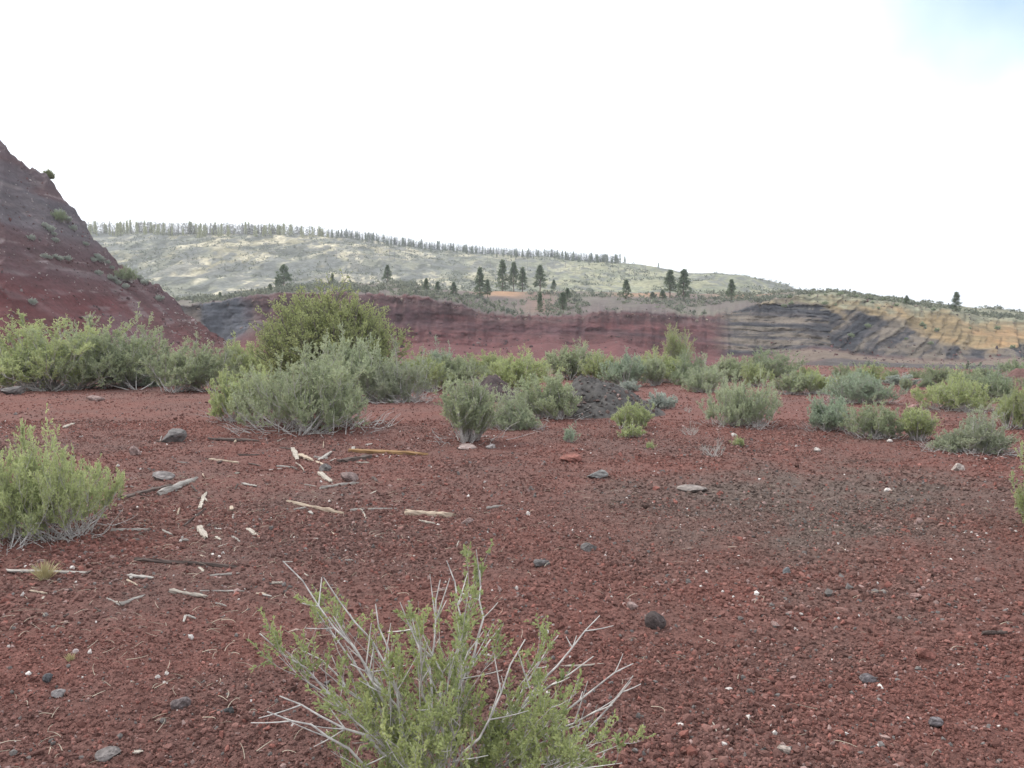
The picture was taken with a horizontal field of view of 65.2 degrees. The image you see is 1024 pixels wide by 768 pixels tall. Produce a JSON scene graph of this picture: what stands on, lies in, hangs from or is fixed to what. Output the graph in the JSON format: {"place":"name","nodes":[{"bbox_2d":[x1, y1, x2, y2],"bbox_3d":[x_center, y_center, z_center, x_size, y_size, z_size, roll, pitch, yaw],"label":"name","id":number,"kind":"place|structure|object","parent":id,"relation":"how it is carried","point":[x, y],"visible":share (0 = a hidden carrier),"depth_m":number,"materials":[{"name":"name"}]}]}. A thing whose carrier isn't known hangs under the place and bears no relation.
{"place":"outdoors","nodes":[
{"label":"outdoors","id":0,"kind":"place"},
{"bbox_2d":[0,140,228,363],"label":"cinder hill terrain","id":1,"kind":"structure","parent":0,"point":[24,274],"depth_m":84.84,"materials":[{"name":"brown soil"}]},
{"bbox_2d":[50,209,67,222],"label":"hillside shrub","id":2,"kind":"object","parent":1,"relation":"on","point":[60,215],"visible":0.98,"depth_m":89.86,"materials":[{"name":"green plant"}]},
{"bbox_2d":[0,151,231,349],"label":"slope rubble","id":3,"kind":"object","parent":1,"relation":"on","point":[111,316],"visible":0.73,"depth_m":87.14,"materials":[{"name":"stone"}]},
{"bbox_2d":[113,265,138,282],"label":"hillside shrub","id":4,"kind":"object","parent":1,"relation":"on","point":[127,275],"visible":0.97,"depth_m":92.73,"materials":[{"name":"green plant"}]},
{"bbox_2d":[91,232,800,298],"bbox_3d":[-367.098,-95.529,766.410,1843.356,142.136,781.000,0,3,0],"label":"hillside terrain","id":5,"kind":"structure","parent":0,"point":[188,277],"depth_m":622.11,"materials":[{"name":"green plant"}]},
{"bbox_2d":[86,220,619,261],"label":"ridge forest","id":6,"kind":"object","parent":5,"relation":"on","point":[239,227],"visible":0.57,"depth_m":788.92,"materials":[{"name":"green plant"}]},
{"bbox_2d":[0,365,1023,767],"bbox_3d":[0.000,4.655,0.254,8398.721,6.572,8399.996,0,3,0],"label":"ground","id":7,"kind":"structure","parent":0,"point":[404,411],"depth_m":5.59,"materials":[{"name":"red gravel"}]},
{"bbox_2d":[0,386,24,394],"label":"rock","id":8,"kind":"object","parent":7,"relation":"on","point":[14,390],"visible":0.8,"depth_m":23.34,"materials":[{"name":"grey stone"}]},
{"bbox_2d":[28,559,61,580],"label":"grass tuft","id":9,"kind":"object","parent":7,"relation":"on","point":[43,573],"visible":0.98,"depth_m":5.28,"materials":[{"name":"plant"}]},
{"bbox_2d":[6,569,86,573],"bbox_3d":[-3.182,1.277,5.452,0.641,0.019,0.044,-1,3,9],"label":"plank","id":10,"kind":"object","parent":7,"relation":"on","point":[19,570],"visible":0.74,"depth_m":5.46,"materials":[{"name":"grey wood"}]},
{"bbox_2d":[0,403,136,551],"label":"sagebrush","id":11,"kind":"object","parent":7,"relation":"on","point":[29,498],"visible":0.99,"depth_m":6.29,"materials":[{"name":"green plant"}]},
{"bbox_2d":[0,308,146,390],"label":"sagebrush","id":12,"kind":"object","parent":7,"relation":"on","point":[23,371],"visible":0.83,"depth_m":24.88,"materials":[{"name":"green plant"}]},
{"bbox_2d":[12,301,173,390],"bbox_3d":[-13.756,-1.263,26.622,4.148,2.993,4.525,2,4,38],"label":"sagebrush","id":13,"kind":"object","parent":7,"relation":"on","point":[115,366],"visible":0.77,"depth_m":25.81,"materials":[{"name":"green plant"}]},
{"bbox_2d":[94,746,120,761],"bbox_3d":[-1.554,1.424,3.074,0.092,0.039,0.079,-1,3,-13],"label":"rock","id":14,"kind":"object","parent":7,"relation":"on","point":[107,753],"visible":0.98,"depth_m":3.06,"materials":[{"name":"grey stone"}]},
{"bbox_2d":[105,330,167,386],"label":"sagebrush","id":15,"kind":"object","parent":7,"relation":"on","point":[146,381],"visible":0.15,"depth_m":27.24,"materials":[{"name":"green plant"}]},
{"bbox_2d":[119,483,172,497],"bbox_3d":[-3.851,1.131,8.470,0.085,0.038,0.764,1,4,19],"label":"plank","id":16,"kind":"object","parent":7,"relation":"on","point":[146,491],"visible":0.78,"depth_m":8.43,"materials":[{"name":"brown wood"}]},
{"bbox_2d":[152,471,174,480],"bbox_3d":[-4.017,1.066,9.166,0.312,0.126,0.180,1,3,14],"label":"rock","id":17,"kind":"object","parent":7,"relation":"on","point":[163,475],"visible":0.87,"depth_m":9.13,"materials":[{"name":"grey stone"}]},
{"bbox_2d":[161,428,186,441],"bbox_3d":[-5.358,0.855,12.698,0.388,0.274,0.296,0,3,2],"label":"rock","id":18,"kind":"object","parent":7,"relation":"on","point":[175,435],"visible":0.86,"depth_m":12.62,"materials":[{"name":"grey stone"}]},
{"bbox_2d":[157,476,197,495],"bbox_3d":[-3.635,1.114,8.729,0.076,0.098,0.939,0,4,3],"label":"split log","id":19,"kind":"object","parent":7,"relation":"on","point":[167,489],"visible":0.81,"depth_m":8.60,"materials":[{"name":"grey wood"}]},
{"bbox_2d":[170,697,190,709],"bbox_3d":[-1.436,1.391,3.467,0.084,0.062,0.066,0,3,-3],"label":"rock","id":20,"kind":"object","parent":7,"relation":"on","point":[181,703],"visible":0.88,"depth_m":3.45,"materials":[{"name":"grey stone"}]},
{"bbox_2d":[134,557,237,567],"bbox_3d":[-2.308,1.262,5.649,0.842,0.035,0.026,1,3,14],"label":"stick","id":21,"kind":"object","parent":7,"relation":"on","point":[154,560],"visible":1,"depth_m":5.65,"materials":[{"name":"brown wood"}]},
{"bbox_2d":[169,588,207,597],"bbox_3d":[-2.022,1.308,4.996,0.316,0.033,0.024,3,4,21],"label":"stick","id":22,"kind":"object","parent":7,"relation":"on","point":[177,591],"visible":1,"depth_m":4.99,"materials":[{"name":"brown wood"}]},
{"bbox_2d":[132,331,247,392],"bbox_3d":[-9.622,-0.666,24.672,2.696,1.996,3.238,2,4,33],"label":"sagebrush","id":23,"kind":"object","parent":7,"relation":"on","point":[203,369],"visible":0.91,"depth_m":24.19,"materials":[{"name":"green plant"}]},
{"bbox_2d":[207,437,259,440],"bbox_3d":[-4.507,0.897,12.923,0.986,0.052,0.103,1,3,15],"label":"plank","id":24,"kind":"object","parent":7,"relation":"on","point":[231,439],"visible":0.95,"depth_m":12.90,"materials":[{"name":"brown wood"}]},
{"bbox_2d":[196,360,276,423],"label":"sagebrush","id":25,"kind":"object","parent":7,"relation":"on","point":[219,399],"visible":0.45,"depth_m":15.58,"materials":[{"name":"green plant"}]},
{"bbox_2d":[214,330,271,382],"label":"sagebrush","id":26,"kind":"object","parent":7,"relation":"on","point":[245,360],"visible":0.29,"depth_m":29.79,"materials":[{"name":"green plant"}]},
{"bbox_2d":[220,328,400,438],"bbox_3d":[-3.572,-0.055,14.438,3.177,1.952,3.243,-1,3,-13],"label":"sagebrush","id":27,"kind":"object","parent":7,"relation":"on","point":[326,396],"visible":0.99,"depth_m":14.10,"materials":[{"name":"green plant"}]},
{"bbox_2d":[286,500,342,513],"bbox_3d":[-1.912,1.182,7.687,0.947,0.051,0.040,2,4,41],"label":"stick","id":28,"kind":"object","parent":7,"relation":"on","point":[328,509],"visible":0.95,"depth_m":7.61,"materials":[{"name":"beige wood"}]},
{"bbox_2d":[245,269,413,392],"bbox_3d":[-5.786,-1.548,25.611,5.309,4.168,5.028,-2,4,-34],"label":"round bush","id":29,"kind":"object","parent":7,"relation":"on","point":[314,323],"visible":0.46,"depth_m":24.63,"materials":[{"name":"green plant"}]},
{"bbox_2d":[340,472,358,480],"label":"rock","id":30,"kind":"object","parent":7,"relation":"on","point":[348,476],"visible":0.97,"depth_m":9.26,"materials":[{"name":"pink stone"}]},
{"bbox_2d":[337,454,372,462],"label":"stick","id":31,"kind":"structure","parent":7,"relation":"on","point":[357,458],"depth_m":10.76,"materials":[{"name":"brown wood"}]},
{"bbox_2d":[314,322,413,401],"bbox_3d":[-4.174,-0.550,20.723,2.537,2.183,2.739,2,4,37],"label":"sagebrush","id":32,"kind":"object","parent":7,"relation":"on","point":[361,362],"visible":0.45,"depth_m":20.42,"materials":[{"name":"green plant"}]},
{"bbox_2d":[348,449,428,454],"bbox_3d":[-1.796,0.980,11.486,1.262,0.075,0.148,1,3,15],"label":"plank","id":33,"kind":"object","parent":7,"relation":"on","point":[373,451],"visible":0.97,"depth_m":11.46,"materials":[{"name":"brown wood"}]},
{"bbox_2d":[362,336,438,404],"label":"sagebrush","id":34,"kind":"object","parent":7,"relation":"on","point":[394,390],"visible":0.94,"depth_m":20.28,"materials":[{"name":"green plant"}]},
{"bbox_2d":[404,346,454,391],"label":"sagebrush","id":35,"kind":"object","parent":7,"relation":"on","point":[435,374],"visible":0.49,"depth_m":24.59,"materials":[{"name":"green plant"}]},
{"bbox_2d":[404,509,455,517],"bbox_3d":[-0.754,1.203,7.377,0.540,0.077,0.060,0,3,19],"label":"stub log","id":36,"kind":"object","parent":7,"relation":"on","point":[421,512],"visible":0.85,"depth_m":7.38,"materials":[{"name":"beige wood"}]},
{"bbox_2d":[411,334,454,369],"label":"sagebrush","id":37,"kind":"object","parent":7,"relation":"on","point":[435,354],"visible":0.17,"depth_m":37.11,"materials":[{"name":"green plant"}]},
{"bbox_2d":[247,539,655,767],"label":"bitterbrush","id":38,"kind":"object","parent":7,"relation":"on","point":[405,752],"visible":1,"depth_m":2.59,"materials":[{"name":"green plant"}]},
{"bbox_2d":[425,346,491,389],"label":"sagebrush","id":39,"kind":"object","parent":7,"relation":"on","point":[459,367],"visible":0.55,"depth_m":25.99,"materials":[{"name":"green plant"}]},
{"bbox_2d":[452,350,504,379],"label":"sagebrush","id":40,"kind":"object","parent":7,"relation":"on","point":[484,358],"visible":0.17,"depth_m":31.73,"materials":[{"name":"green plant"}]},
{"bbox_2d":[427,362,534,446],"bbox_3d":[-0.565,0.312,12.655,1.578,1.347,1.405,-1,3,-20],"label":"sagebrush","id":41,"kind":"object","parent":7,"relation":"on","point":[471,412],"visible":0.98,"depth_m":12.45,"materials":[{"name":"green plant"}]},
{"bbox_2d":[465,374,515,401],"bbox_3d":[-0.515,0.109,21.259,1.898,0.752,1.695,0,3,0],"label":"cinder mound","id":42,"kind":"object","parent":7,"relation":"on","point":[495,380],"visible":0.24,"depth_m":20.98,"materials":[{"name":"stone"}]},
{"bbox_2d":[0,472,1011,767],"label":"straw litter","id":43,"kind":"object","parent":7,"relation":"on","point":[344,618],"visible":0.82,"depth_m":4.91,"materials":[{"name":"beige plant"}]},
{"bbox_2d":[487,383,548,431],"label":"sagebrush","id":44,"kind":"object","parent":7,"relation":"on","point":[518,417],"visible":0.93,"depth_m":14.31,"materials":[{"name":"green plant"}]},
{"bbox_2d":[478,345,564,392],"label":"sagebrush","id":45,"kind":"object","parent":7,"relation":"on","point":[512,372],"visible":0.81,"depth_m":23.81,"materials":[{"name":"green plant"}]},
{"bbox_2d":[507,368,593,420],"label":"sagebrush","id":46,"kind":"object","parent":7,"relation":"on","point":[551,400],"visible":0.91,"depth_m":15.90,"materials":[{"name":"green plant"}]},
{"bbox_2d":[559,453,581,462],"bbox_3d":[0.786,0.992,10.676,0.308,0.136,0.207,1,3,22],"label":"rock","id":47,"kind":"object","parent":7,"relation":"on","point":[572,457],"visible":0.91,"depth_m":10.61,"materials":[{"name":"stone"}]},
{"bbox_2d":[563,421,581,442],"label":"seedling","id":48,"kind":"object","parent":7,"relation":"on","point":[569,435],"visible":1,"depth_m":12.53,"materials":[{"name":"green plant"}]},
{"bbox_2d":[537,337,621,379],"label":"sagebrush","id":49,"kind":"object","parent":7,"relation":"on","point":[569,363],"visible":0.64,"depth_m":33.31,"materials":[{"name":"green plant"}]},
{"bbox_2d":[162,358,1002,368],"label":"pit floor scrub","id":50,"kind":"object","parent":7,"relation":"on","point":[868,363],"visible":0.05,"depth_m":143.97,"materials":[{"name":"green plant"}]},
{"bbox_2d":[587,470,607,478],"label":"rock","id":51,"kind":"object","parent":7,"relation":"on","point":[600,474],"visible":0.94,"depth_m":9.33,"materials":[{"name":"grey stone"}]},
{"bbox_2d":[579,350,618,381],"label":"sagebrush","id":52,"kind":"object","parent":7,"relation":"on","point":[590,368],"visible":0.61,"depth_m":30.91,"materials":[{"name":"green plant"}]},
{"bbox_2d":[534,374,665,418],"bbox_3d":[1.968,0.234,17.487,3.111,0.921,2.777,0,3,0],"label":"cinder mound","id":53,"kind":"object","parent":7,"relation":"on","point":[603,399],"visible":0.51,"depth_m":16.82,"materials":[{"name":"stone"}]},
{"bbox_2d":[596,347,647,385],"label":"sagebrush","id":54,"kind":"object","parent":7,"relation":"on","point":[624,370],"visible":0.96,"depth_m":27.49,"materials":[{"name":"green plant"}]},
{"bbox_2d":[618,378,642,391],"bbox_3d":[3.588,0.041,25.028,0.731,0.500,0.850,2,4,38],"label":"whitish sage","id":55,"kind":"object","parent":7,"relation":"on","point":[629,386],"visible":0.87,"depth_m":24.91,"materials":[{"name":"green plant"}]},
{"bbox_2d":[616,419,646,437],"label":"seedling","id":56,"kind":"object","parent":7,"relation":"on","point":[637,432],"visible":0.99,"depth_m":13.01,"materials":[{"name":"green plant"}]},
{"bbox_2d":[610,395,654,428],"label":"sagebrush","id":57,"kind":"object","parent":7,"relation":"on","point":[640,414],"visible":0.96,"depth_m":14.29,"materials":[{"name":"green plant"}]},
{"bbox_2d":[620,346,686,382],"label":"sagebrush","id":58,"kind":"object","parent":7,"relation":"on","point":[668,360],"visible":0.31,"depth_m":30.04,"materials":[{"name":"green plant"}]},
{"bbox_2d":[644,611,665,629],"bbox_3d":[0.799,1.324,4.468,0.117,0.106,0.074,1,3,21],"label":"rock","id":59,"kind":"object","parent":7,"relation":"on","point":[654,620],"visible":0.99,"depth_m":4.45,"materials":[{"name":"grey stone"}]},
{"bbox_2d":[643,354,667,385],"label":"sagebrush","id":60,"kind":"object","parent":7,"relation":"on","point":[655,374],"visible":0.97,"depth_m":27.75,"materials":[{"name":"green plant"}]},
{"bbox_2d":[647,388,677,408],"bbox_3d":[3.500,0.347,18.560,0.737,0.554,0.857,1,3,15],"label":"whitish sage","id":61,"kind":"object","parent":7,"relation":"on","point":[662,402],"visible":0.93,"depth_m":18.36,"materials":[{"name":"green plant"}]},
{"bbox_2d":[660,323,696,368],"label":"sagebrush","id":62,"kind":"object","parent":7,"relation":"on","point":[674,348],"visible":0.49,"depth_m":33.91,"materials":[{"name":"green plant"}]},
{"bbox_2d":[669,347,711,384],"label":"sagebrush","id":63,"kind":"object","parent":7,"relation":"on","point":[679,371],"visible":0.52,"depth_m":28.33,"materials":[{"name":"green plant"}]},
{"bbox_2d":[676,484,706,491],"bbox_3d":[1.915,1.115,8.527,0.326,0.073,0.211,1,3,22],"label":"rock","id":64,"kind":"object","parent":7,"relation":"on","point":[691,488],"visible":0.98,"depth_m":8.48,"materials":[{"name":"white stone"}]},
{"bbox_2d":[680,351,729,392],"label":"sagebrush","id":65,"kind":"object","parent":7,"relation":"on","point":[708,377],"visible":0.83,"depth_m":24.51,"materials":[{"name":"green plant"}]},
{"bbox_2d":[710,352,759,381],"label":"sagebrush","id":66,"kind":"object","parent":7,"relation":"on","point":[729,363],"visible":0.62,"depth_m":30.61,"materials":[{"name":"green plant"}]},
{"bbox_2d":[690,361,785,430],"bbox_3d":[4.180,0.206,14.697,1.680,1.257,1.646,0,3,-9],"label":"sagebrush","id":67,"kind":"object","parent":7,"relation":"on","point":[740,406],"visible":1,"depth_m":14.54,"materials":[{"name":"green plant"}]},
{"bbox_2d":[740,358,774,386],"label":"sagebrush","id":68,"kind":"object","parent":7,"relation":"on","point":[751,373],"visible":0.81,"depth_m":27.07,"materials":[{"name":"green plant"}]},
{"bbox_2d":[737,345,809,378],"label":"sagebrush","id":69,"kind":"object","parent":7,"relation":"on","point":[776,364],"visible":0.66,"depth_m":32.54,"materials":[{"name":"green plant"}]},
{"bbox_2d":[770,366,822,395],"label":"sagebrush","id":70,"kind":"object","parent":7,"relation":"on","point":[795,386],"visible":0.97,"depth_m":23.65,"materials":[{"name":"green plant"}]},
{"bbox_2d":[802,364,838,394],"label":"sagebrush","id":71,"kind":"object","parent":7,"relation":"on","point":[818,380],"visible":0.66,"depth_m":23.75,"materials":[{"name":"green plant"}]},
{"bbox_2d":[794,391,853,432],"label":"sagebrush","id":72,"kind":"object","parent":7,"relation":"on","point":[823,415],"visible":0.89,"depth_m":13.97,"materials":[{"name":"green plant"}]},
{"bbox_2d":[829,362,853,376],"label":"sagebrush","id":73,"kind":"object","parent":7,"relation":"on","point":[841,369],"visible":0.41,"depth_m":32.98,"materials":[{"name":"green plant"}]},
{"bbox_2d":[816,366,908,405],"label":"sagebrush","id":74,"kind":"object","parent":7,"relation":"on","point":[868,389],"visible":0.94,"depth_m":20.01,"materials":[{"name":"green plant"}]},
{"bbox_2d":[859,673,876,683],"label":"rock","id":75,"kind":"object","parent":7,"relation":"on","point":[866,678],"visible":0.97,"depth_m":3.80,"materials":[{"name":"grey stone"}]},
{"bbox_2d":[849,360,890,383],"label":"sagebrush","id":76,"kind":"object","parent":7,"relation":"on","point":[871,371],"visible":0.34,"depth_m":28.57,"materials":[{"name":"green plant"}]},
{"bbox_2d":[835,394,913,439],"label":"sagebrush","id":77,"kind":"object","parent":7,"relation":"on","point":[871,422],"visible":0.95,"depth_m":12.89,"materials":[{"name":"green plant"}]},
{"bbox_2d":[880,372,921,384],"bbox_3d":[13.991,-0.194,29.168,1.523,0.531,1.310,-1,3,-17],"label":"whitish sage","id":78,"kind":"object","parent":7,"relation":"on","point":[895,379],"visible":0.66,"depth_m":28.92,"materials":[{"name":"green plant"}]},
{"bbox_2d":[897,403,943,440],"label":"sagebrush","id":79,"kind":"object","parent":7,"relation":"on","point":[919,424],"visible":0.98,"depth_m":12.50,"materials":[{"name":"green plant"}]},
{"bbox_2d":[915,648,935,659],"bbox_3d":[2.107,1.376,4.079,0.098,0.064,0.066,0,3,4],"label":"rock","id":80,"kind":"object","parent":7,"relation":"on","point":[923,653],"visible":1,"depth_m":4.06,"materials":[{"name":"stone"}]},
{"bbox_2d":[928,717,943,726],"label":"rock","id":81,"kind":"object","parent":7,"relation":"on","point":[936,721],"visible":1,"depth_m":3.40,"materials":[{"name":"grey stone"}]},
{"bbox_2d":[919,363,953,382],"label":"sagebrush","id":82,"kind":"object","parent":7,"relation":"on","point":[941,375],"visible":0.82,"depth_m":29.12,"materials":[{"name":"green plant"}]},
{"bbox_2d":[910,367,998,413],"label":"sagebrush","id":83,"kind":"object","parent":7,"relation":"on","point":[956,396],"visible":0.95,"depth_m":17.96,"materials":[{"name":"green plant"}]},
{"bbox_2d":[907,401,1020,457],"bbox_3d":[6.445,0.638,11.347,1.598,0.819,1.437,2,4,36],"label":"sagebrush","id":84,"kind":"object","parent":7,"relation":"on","point":[981,437],"visible":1,"depth_m":11.14,"materials":[{"name":"green plant"}]},
{"bbox_2d":[946,364,984,385],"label":"sagebrush","id":85,"kind":"object","parent":7,"relation":"on","point":[974,373],"visible":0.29,"depth_m":24.21,"materials":[{"name":"green plant"}]},
{"bbox_2d":[971,367,1015,402],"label":"sagebrush","id":86,"kind":"object","parent":7,"relation":"on","point":[995,388],"visible":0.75,"depth_m":21.07,"materials":[{"name":"green plant"}]},
{"bbox_2d":[990,376,1023,429],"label":"sagebrush","id":87,"kind":"object","parent":7,"relation":"on","point":[1015,405],"visible":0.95,"depth_m":14.60,"materials":[{"name":"green plant"}]},
{"bbox_2d":[994,355,1023,373],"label":"sagebrush","id":88,"kind":"object","parent":7,"relation":"on","point":[1007,366],"visible":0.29,"depth_m":30.96,"materials":[{"name":"green plant"}]},
{"bbox_2d":[997,368,1023,387],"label":"cinder mound","id":89,"kind":"object","parent":7,"relation":"on","point":[1018,373],"visible":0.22,"depth_m":26.86,"materials":[{"name":"stone"}]},
{"bbox_2d":[1009,440,1023,522],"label":"sagebrush","id":90,"kind":"object","parent":7,"relation":"on","point":[1019,500],"visible":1,"depth_m":6.75,"materials":[{"name":"green plant"}]},
{"bbox_2d":[0,0,1023,311],"label":"sky","id":91,"kind":"structure","parent":0,"point":[876,147],"materials":[{"name":"white"}]},
{"bbox_2d":[156,283,1023,369],"bbox_3d":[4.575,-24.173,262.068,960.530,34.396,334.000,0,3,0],"label":"pit wall terrain","id":92,"kind":"structure","parent":0,"point":[798,322],"depth_m":188.76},
{"bbox_2d":[273,264,294,286],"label":"juniper tree","id":93,"kind":"object","parent":92,"relation":"on","point":[285,276],"visible":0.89,"depth_m":307.15,"materials":[{"name":"green plant"}]},
{"bbox_2d":[474,267,485,295],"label":"pine tree","id":94,"kind":"object","parent":92,"relation":"on","point":[479,282],"visible":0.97,"depth_m":261.10,"materials":[{"name":"green plant"}]},
{"bbox_2d":[494,259,511,290],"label":"pine tree","id":95,"kind":"object","parent":92,"relation":"on","point":[501,273],"visible":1,"depth_m":316.26,"materials":[{"name":"green plant"}]},
{"bbox_2d":[507,262,518,291],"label":"pine tree","id":96,"kind":"object","parent":92,"relation":"on","point":[513,272],"visible":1,"depth_m":316.58,"materials":[{"name":"green plant"}]},
{"bbox_2d":[516,266,529,291],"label":"pine tree","id":97,"kind":"object","parent":92,"relation":"on","point":[522,278],"visible":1,"depth_m":311.61,"materials":[{"name":"green plant"}]},
{"bbox_2d":[533,264,547,291],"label":"pine tree","id":98,"kind":"object","parent":92,"relation":"on","point":[540,272],"visible":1,"depth_m":308.47,"materials":[{"name":"green plant"}]},
{"bbox_2d":[172,279,1023,319],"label":"plateau scrub","id":99,"kind":"object","parent":92,"relation":"on","point":[292,288],"visible":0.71,"depth_m":237.48,"materials":[{"name":"green plant"}]},
{"bbox_2d":[180,292,1015,323],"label":"rim blocks","id":100,"kind":"structure","parent":92,"relation":"on","point":[696,320],"depth_m":192.82,"materials":[{"name":"stone"}]},
{"bbox_2d":[223,321,1023,364],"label":"talus blocks","id":101,"kind":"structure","parent":92,"relation":"on","point":[814,350],"depth_m":178.01,"materials":[{"name":"stone"}]},
{"bbox_2d":[619,279,633,298],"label":"pine tree","id":102,"kind":"object","parent":92,"relation":"on","point":[626,283],"visible":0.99,"depth_m":264.08,"materials":[{"name":"green plant"}]},
{"bbox_2d":[661,269,678,297],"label":"pine tree","id":103,"kind":"object","parent":92,"relation":"on","point":[670,280],"visible":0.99,"depth_m":271.61,"materials":[{"name":"green plant"}]},
{"bbox_2d":[674,268,694,299],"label":"pine tree","id":104,"kind":"object","parent":92,"relation":"on","point":[683,278],"visible":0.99,"depth_m":266.22,"materials":[{"name":"green plant"}]},
{"bbox_2d":[950,291,963,310],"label":"pine tree","id":105,"kind":"object","parent":92,"relation":"on","point":[956,301],"visible":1,"depth_m":231.22,"materials":[{"name":"green plant"}]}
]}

